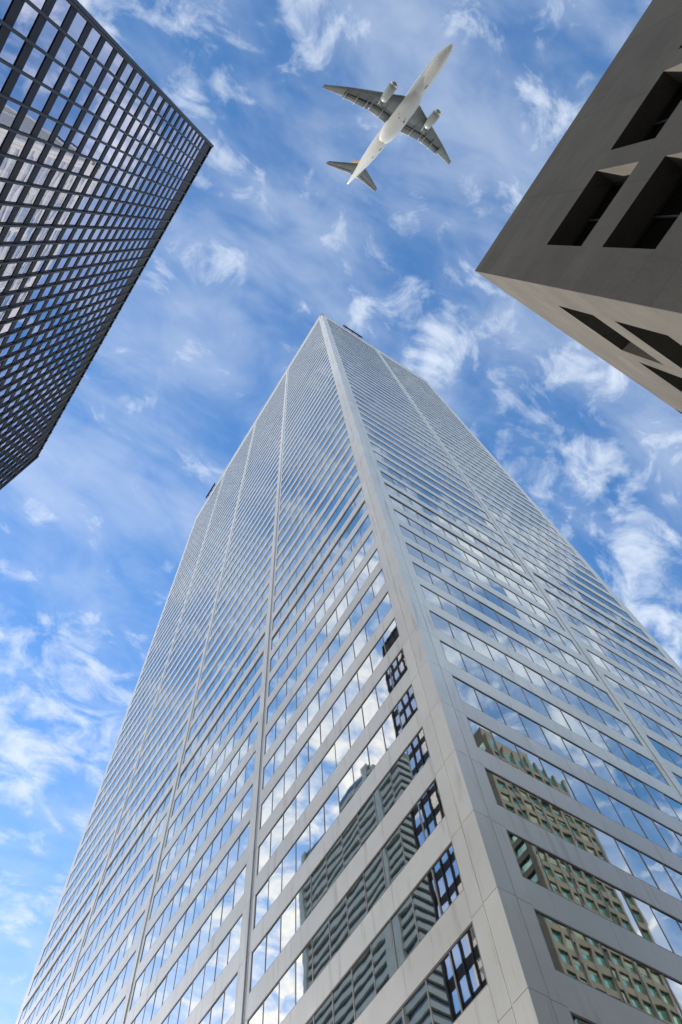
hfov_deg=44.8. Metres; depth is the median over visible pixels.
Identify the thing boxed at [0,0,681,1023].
sky
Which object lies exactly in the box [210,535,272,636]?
window
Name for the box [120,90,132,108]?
window
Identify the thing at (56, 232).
window
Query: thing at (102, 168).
window
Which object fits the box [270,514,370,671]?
window
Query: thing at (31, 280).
window
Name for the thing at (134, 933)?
window
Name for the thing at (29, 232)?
window
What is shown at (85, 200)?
window
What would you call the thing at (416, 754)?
window
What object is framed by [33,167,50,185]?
window
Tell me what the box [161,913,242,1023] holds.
window
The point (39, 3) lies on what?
window
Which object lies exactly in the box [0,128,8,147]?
window
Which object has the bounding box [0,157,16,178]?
window
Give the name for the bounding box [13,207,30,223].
window
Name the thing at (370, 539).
window
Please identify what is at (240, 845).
window
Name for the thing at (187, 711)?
window
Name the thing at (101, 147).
window
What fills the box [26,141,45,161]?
window
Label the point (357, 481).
window
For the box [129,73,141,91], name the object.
window
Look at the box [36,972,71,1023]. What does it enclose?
window
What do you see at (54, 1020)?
window
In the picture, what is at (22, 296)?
window
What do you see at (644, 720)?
window
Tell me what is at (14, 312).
window
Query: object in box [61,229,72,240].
window
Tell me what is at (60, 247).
window
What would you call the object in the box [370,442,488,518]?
window
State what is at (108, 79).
window
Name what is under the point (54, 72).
window
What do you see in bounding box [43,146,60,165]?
window
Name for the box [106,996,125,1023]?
window
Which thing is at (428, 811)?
window
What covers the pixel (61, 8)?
window
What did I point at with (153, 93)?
window
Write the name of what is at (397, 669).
window
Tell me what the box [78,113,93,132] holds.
window
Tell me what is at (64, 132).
window
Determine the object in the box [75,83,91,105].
window
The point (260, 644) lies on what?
window
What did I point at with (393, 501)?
window
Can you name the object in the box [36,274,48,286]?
window
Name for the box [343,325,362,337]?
window cleaning rig
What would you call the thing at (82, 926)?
window
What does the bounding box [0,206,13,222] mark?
window
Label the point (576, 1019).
window
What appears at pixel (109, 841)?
window
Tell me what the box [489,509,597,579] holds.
window
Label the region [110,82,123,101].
window
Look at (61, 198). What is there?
window
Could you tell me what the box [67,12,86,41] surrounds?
window
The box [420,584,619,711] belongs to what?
window
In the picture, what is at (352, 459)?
window
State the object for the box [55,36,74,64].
window
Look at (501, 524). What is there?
window
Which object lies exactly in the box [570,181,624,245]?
window
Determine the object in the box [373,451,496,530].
window
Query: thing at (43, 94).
window
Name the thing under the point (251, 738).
window
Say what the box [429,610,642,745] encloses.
window
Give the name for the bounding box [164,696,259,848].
window
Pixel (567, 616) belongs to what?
window
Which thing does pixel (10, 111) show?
window
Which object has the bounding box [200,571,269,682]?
window
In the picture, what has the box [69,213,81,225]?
window
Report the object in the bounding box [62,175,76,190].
window
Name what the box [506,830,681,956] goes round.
window
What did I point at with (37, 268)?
window
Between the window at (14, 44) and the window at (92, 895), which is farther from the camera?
the window at (92, 895)
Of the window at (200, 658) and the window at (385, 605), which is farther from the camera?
the window at (200, 658)
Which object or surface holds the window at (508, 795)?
in the office tower at (399, 739)
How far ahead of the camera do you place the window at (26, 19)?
43.40 m
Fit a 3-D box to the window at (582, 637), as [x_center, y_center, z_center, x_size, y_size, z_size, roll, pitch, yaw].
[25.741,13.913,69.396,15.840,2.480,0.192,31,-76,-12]
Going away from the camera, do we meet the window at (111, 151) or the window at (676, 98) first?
the window at (676, 98)
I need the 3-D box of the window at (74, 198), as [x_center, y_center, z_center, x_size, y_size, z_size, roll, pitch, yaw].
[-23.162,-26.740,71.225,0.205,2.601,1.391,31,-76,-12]
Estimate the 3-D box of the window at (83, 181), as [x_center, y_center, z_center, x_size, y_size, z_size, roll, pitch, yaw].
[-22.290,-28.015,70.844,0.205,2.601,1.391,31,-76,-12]
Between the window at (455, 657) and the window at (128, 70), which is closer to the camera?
the window at (455, 657)
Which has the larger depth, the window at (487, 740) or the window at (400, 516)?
the window at (400, 516)
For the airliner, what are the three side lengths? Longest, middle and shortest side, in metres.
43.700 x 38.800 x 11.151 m
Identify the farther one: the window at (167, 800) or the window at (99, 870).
the window at (99, 870)
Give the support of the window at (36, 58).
in the office tower at (106, 145)
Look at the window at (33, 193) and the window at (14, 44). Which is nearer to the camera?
the window at (14, 44)
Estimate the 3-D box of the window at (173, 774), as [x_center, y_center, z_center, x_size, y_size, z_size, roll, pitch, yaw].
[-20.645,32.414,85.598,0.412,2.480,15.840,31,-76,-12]
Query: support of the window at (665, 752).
in the office tower at (399, 739)
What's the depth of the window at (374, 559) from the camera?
62.35 m
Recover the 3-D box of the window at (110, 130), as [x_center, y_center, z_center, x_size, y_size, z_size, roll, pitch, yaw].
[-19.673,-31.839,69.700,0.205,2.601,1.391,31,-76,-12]
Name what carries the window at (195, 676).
in the office tower at (399, 739)
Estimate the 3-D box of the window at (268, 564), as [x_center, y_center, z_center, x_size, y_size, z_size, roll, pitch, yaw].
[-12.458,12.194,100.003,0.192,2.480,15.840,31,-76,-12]
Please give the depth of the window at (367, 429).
99.44 m
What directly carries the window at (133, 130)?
in the office tower at (106, 145)
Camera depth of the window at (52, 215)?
68.05 m
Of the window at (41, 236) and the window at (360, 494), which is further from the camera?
the window at (360, 494)
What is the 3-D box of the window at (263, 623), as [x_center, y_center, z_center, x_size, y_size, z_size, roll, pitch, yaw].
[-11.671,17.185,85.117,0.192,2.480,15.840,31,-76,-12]
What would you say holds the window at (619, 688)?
in the office tower at (399, 739)
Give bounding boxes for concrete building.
[475,0,681,413]
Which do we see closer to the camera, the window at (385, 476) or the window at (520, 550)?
the window at (385, 476)
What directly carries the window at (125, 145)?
in the office tower at (106, 145)
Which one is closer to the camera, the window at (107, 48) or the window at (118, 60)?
the window at (107, 48)
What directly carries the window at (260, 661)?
in the office tower at (399, 739)
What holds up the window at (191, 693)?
in the office tower at (399, 739)
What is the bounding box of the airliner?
[322,44,452,190]
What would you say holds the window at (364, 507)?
in the office tower at (399, 739)
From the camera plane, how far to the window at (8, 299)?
69.97 m
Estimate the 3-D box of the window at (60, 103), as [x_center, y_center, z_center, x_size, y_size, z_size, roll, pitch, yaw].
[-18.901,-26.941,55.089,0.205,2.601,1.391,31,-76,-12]
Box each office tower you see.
[0,0,213,489]
[15,313,681,1023]
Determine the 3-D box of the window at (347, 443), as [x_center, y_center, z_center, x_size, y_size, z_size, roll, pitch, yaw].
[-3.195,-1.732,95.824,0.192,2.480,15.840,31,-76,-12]
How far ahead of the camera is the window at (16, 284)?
69.57 m
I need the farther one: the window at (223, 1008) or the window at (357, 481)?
the window at (357, 481)
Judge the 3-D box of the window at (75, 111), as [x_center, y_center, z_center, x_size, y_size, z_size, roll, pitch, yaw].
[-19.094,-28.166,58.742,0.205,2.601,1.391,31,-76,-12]
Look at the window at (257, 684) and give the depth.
74.01 m
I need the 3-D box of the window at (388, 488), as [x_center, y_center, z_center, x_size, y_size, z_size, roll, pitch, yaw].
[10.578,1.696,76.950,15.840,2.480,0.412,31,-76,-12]
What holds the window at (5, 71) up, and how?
in the office tower at (106, 145)
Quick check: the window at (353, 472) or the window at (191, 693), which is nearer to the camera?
the window at (353, 472)
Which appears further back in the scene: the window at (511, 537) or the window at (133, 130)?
the window at (511, 537)
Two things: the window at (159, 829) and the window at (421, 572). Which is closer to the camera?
the window at (421, 572)
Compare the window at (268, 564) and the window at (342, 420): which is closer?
the window at (268, 564)
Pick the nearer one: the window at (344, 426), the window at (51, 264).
the window at (51, 264)
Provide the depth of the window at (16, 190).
56.67 m
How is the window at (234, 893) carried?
in the office tower at (399, 739)
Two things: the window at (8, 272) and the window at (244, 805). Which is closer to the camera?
the window at (244, 805)
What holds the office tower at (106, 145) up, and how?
on the pavement
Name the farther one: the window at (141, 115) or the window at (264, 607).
the window at (264, 607)
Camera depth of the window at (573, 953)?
27.53 m
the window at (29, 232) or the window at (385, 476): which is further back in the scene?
the window at (385, 476)
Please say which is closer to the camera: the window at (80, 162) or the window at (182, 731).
the window at (80, 162)
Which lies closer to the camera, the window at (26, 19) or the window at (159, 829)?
the window at (26, 19)
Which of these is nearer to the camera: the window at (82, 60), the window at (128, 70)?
the window at (82, 60)
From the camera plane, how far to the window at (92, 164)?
70.57 m
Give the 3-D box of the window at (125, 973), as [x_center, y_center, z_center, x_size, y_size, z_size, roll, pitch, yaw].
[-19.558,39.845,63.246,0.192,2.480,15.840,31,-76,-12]
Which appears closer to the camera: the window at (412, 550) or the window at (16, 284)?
the window at (412, 550)
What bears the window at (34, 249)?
in the office tower at (106, 145)
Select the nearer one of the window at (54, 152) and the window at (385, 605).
the window at (385, 605)
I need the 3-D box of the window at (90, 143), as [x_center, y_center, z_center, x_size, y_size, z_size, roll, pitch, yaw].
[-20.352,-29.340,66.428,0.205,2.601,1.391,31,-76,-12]
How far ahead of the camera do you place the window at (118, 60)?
61.35 m
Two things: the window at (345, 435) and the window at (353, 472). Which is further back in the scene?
the window at (345, 435)
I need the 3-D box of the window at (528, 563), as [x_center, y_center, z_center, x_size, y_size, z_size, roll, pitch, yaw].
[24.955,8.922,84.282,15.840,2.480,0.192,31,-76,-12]
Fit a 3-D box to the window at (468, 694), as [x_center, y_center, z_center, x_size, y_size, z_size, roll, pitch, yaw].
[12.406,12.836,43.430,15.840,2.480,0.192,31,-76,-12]
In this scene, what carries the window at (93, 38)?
in the office tower at (106, 145)
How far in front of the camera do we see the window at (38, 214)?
64.35 m
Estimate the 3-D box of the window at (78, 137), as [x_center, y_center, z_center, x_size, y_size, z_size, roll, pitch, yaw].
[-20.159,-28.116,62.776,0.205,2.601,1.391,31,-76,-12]
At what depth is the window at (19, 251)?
65.17 m
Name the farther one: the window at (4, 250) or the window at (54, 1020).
the window at (54, 1020)
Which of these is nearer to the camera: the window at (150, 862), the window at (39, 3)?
the window at (39, 3)
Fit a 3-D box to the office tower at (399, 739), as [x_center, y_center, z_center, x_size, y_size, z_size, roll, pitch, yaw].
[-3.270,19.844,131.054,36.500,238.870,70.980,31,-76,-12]
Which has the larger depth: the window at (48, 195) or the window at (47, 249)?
the window at (47, 249)
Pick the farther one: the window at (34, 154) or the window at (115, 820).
the window at (115, 820)
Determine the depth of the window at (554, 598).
76.74 m
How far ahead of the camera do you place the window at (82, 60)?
54.40 m
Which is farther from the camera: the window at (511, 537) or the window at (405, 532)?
the window at (511, 537)
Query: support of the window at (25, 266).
in the office tower at (106, 145)
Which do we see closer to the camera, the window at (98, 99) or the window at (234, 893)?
the window at (234, 893)
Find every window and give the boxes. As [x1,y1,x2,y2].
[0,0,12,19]
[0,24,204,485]
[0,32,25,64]
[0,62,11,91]
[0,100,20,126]
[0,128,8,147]
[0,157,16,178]
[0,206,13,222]
[0,246,10,260]
[0,295,14,308]
[1,263,17,277]
[3,227,20,242]
[5,184,24,202]
[7,134,28,156]
[7,307,20,319]
[9,74,33,102]
[9,278,23,291]
[11,246,26,259]
[13,2,38,37]
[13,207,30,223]
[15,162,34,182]
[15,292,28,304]
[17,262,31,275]
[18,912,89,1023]
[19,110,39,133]
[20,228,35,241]
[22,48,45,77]
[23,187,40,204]
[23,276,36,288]
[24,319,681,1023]
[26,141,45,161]
[26,245,40,258]
[28,883,98,994]
[29,209,45,223]
[30,0,45,9]
[30,86,51,111]
[31,260,44,273]
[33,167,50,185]
[35,21,58,52]
[35,228,49,241]
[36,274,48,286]
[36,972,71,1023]
[38,118,56,140]
[39,190,54,206]
[39,854,107,964]
[40,244,53,257]
[43,61,63,88]
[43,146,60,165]
[44,210,58,224]
[44,259,56,271]
[48,171,64,187]
[49,0,70,26]
[49,96,67,119]
[49,228,62,240]
[49,831,114,936]
[50,1010,59,1023]
[52,244,64,256]
[53,126,70,146]
[53,192,67,207]
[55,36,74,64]
[57,212,70,224]
[57,808,121,912]
[58,152,74,169]
[60,73,78,97]
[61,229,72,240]
[61,875,152,1020]
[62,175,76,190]
[64,105,81,126]
[66,195,78,208]
[66,788,127,887]
[66,910,144,1023]
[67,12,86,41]
[68,132,83,151]
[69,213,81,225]
[71,50,89,76]
[71,156,85,173]
[72,841,160,982]
[74,178,87,192]
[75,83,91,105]
[77,197,89,209]
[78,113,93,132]
[81,138,95,155]
[83,28,100,53]
[83,160,96,176]
[83,813,166,946]
[84,951,135,1023]
[86,62,102,85]
[86,181,97,194]
[88,93,103,113]
[91,120,104,137]
[92,143,105,159]
[93,788,172,913]
[94,164,106,178]
[97,41,113,65]
[99,72,113,94]
[100,101,114,120]
[101,125,114,143]
[102,765,177,884]
[103,148,114,163]
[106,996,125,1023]
[109,53,123,74]
[109,739,183,859]
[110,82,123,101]
[111,108,123,125]
[112,131,123,147]
[117,720,187,833]
[120,64,132,83]
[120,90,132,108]
[120,115,132,131]
[120,136,131,151]
[124,701,191,810]
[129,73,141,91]
[129,98,141,114]
[129,120,139,136]
[129,821,249,1010]
[130,684,195,789]
[131,864,246,1023]
[136,667,199,769]
[137,104,148,120]
[138,81,149,98]
[140,784,252,961]
[142,653,202,750]
[146,89,156,104]
[149,751,255,919]
[157,722,257,881]
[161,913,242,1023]
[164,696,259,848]
[171,672,261,817]
[177,653,263,789]
[183,634,264,763]
[188,614,266,740]
[192,599,267,719]
[196,584,268,700]
[199,972,237,1023]
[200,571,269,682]
[204,558,270,665]
[207,546,271,650]
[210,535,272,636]
[247,778,444,1023]
[249,726,429,992]
[253,684,417,929]
[257,648,407,874]
[260,618,398,828]
[262,592,391,789]
[264,569,385,754]
[266,549,379,724]
[268,530,374,696]
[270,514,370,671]
[271,502,366,649]
[272,489,363,630]
[273,475,359,612]
[274,465,356,595]
[275,455,354,580]
[276,447,351,566]
[277,438,349,553]
[278,424,345,531]
[278,431,347,541]
[279,416,343,520]
[306,842,463,1023]
[365,427,474,497]
[367,434,481,507]
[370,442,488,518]
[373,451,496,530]
[376,460,505,543]
[380,471,515,557]
[385,484,525,572]
[387,922,487,1023]
[389,496,537,590]
[394,509,550,609]
[399,525,565,631]
[405,542,580,654]
[412,562,598,680]
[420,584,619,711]
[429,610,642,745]
[440,640,669,785]
[452,675,681,821]
[467,717,681,857]
[484,767,681,901]
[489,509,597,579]
[496,520,608,592]
[504,531,620,606]
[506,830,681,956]
[513,544,634,622]
[522,557,649,639]
[533,573,665,657]
[534,909,681,1023]
[545,590,681,677]
[556,606,681,687]
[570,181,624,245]
[570,1012,594,1023]
[571,627,681,699]
[586,649,681,713]
[604,675,681,729]
[623,702,681,747]
[631,176,681,248]
[641,84,681,141]
[672,772,681,785]
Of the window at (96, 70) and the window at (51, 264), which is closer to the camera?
the window at (96, 70)
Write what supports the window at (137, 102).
in the office tower at (106, 145)
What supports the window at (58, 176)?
in the office tower at (106, 145)
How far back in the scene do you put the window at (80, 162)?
66.89 m
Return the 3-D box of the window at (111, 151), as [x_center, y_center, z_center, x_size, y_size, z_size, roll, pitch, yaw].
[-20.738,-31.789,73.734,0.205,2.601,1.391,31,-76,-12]
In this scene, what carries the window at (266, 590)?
in the office tower at (399, 739)
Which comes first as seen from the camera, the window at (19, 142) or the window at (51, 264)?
the window at (19, 142)
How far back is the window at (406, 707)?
43.66 m
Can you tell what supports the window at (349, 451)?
in the office tower at (399, 739)
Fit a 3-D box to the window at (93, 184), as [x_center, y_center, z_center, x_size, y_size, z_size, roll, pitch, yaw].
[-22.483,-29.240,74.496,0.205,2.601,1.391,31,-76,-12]
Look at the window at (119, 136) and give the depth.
73.46 m
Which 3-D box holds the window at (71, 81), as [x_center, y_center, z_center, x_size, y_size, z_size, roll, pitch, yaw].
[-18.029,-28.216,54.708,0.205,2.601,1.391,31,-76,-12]
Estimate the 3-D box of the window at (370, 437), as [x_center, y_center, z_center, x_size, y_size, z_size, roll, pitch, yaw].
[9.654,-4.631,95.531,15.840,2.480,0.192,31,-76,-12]
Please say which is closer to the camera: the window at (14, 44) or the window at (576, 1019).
the window at (576, 1019)
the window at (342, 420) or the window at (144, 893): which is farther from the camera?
the window at (342, 420)
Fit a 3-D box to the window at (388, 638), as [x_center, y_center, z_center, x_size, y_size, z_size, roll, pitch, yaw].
[-0.836,13.239,51.166,0.192,2.480,15.840,31,-76,-12]
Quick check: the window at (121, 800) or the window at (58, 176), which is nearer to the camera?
the window at (58, 176)
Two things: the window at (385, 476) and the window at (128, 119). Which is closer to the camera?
the window at (128, 119)
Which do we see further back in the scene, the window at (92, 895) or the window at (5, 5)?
the window at (92, 895)
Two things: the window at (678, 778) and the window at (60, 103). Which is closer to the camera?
the window at (678, 778)
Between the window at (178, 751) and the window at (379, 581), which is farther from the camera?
the window at (178, 751)
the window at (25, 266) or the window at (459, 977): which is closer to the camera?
the window at (459, 977)
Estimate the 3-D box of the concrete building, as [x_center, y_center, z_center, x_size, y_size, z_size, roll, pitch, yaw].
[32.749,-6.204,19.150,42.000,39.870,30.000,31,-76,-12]
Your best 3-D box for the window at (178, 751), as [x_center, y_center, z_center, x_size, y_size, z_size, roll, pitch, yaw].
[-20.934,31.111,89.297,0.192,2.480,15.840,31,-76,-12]
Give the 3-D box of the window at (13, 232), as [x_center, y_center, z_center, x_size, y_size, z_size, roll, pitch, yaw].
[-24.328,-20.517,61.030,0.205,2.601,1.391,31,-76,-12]
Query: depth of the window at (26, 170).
56.30 m
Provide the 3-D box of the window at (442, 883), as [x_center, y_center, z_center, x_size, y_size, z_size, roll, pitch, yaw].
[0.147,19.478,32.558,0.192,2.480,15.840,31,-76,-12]
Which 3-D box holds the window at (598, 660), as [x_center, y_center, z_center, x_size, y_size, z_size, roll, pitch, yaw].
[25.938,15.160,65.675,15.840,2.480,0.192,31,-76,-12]
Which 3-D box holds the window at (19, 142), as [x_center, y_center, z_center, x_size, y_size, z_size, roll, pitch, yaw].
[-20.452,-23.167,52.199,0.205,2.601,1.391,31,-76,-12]
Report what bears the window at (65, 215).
in the office tower at (106, 145)
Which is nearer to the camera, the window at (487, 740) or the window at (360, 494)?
the window at (487, 740)
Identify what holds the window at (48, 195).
in the office tower at (106, 145)
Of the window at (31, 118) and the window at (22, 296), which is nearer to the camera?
the window at (31, 118)
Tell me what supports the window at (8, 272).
in the office tower at (106, 145)
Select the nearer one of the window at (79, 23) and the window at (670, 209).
the window at (670, 209)
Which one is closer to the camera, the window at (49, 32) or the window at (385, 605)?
the window at (49, 32)
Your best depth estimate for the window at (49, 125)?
55.55 m
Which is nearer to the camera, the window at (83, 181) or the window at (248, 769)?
the window at (248, 769)
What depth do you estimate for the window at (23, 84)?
47.82 m
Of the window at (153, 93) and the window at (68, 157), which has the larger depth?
the window at (153, 93)
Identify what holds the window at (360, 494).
in the office tower at (399, 739)
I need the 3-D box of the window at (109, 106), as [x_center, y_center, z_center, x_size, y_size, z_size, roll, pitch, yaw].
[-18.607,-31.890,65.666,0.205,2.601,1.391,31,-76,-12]
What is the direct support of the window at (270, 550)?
in the office tower at (399, 739)
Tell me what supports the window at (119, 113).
in the office tower at (106, 145)
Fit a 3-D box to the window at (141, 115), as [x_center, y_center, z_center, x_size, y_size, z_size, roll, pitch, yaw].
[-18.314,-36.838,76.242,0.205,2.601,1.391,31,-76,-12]
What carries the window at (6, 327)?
in the office tower at (106, 145)
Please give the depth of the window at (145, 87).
72.31 m
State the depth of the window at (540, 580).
80.53 m
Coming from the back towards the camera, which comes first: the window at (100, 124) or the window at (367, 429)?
the window at (367, 429)

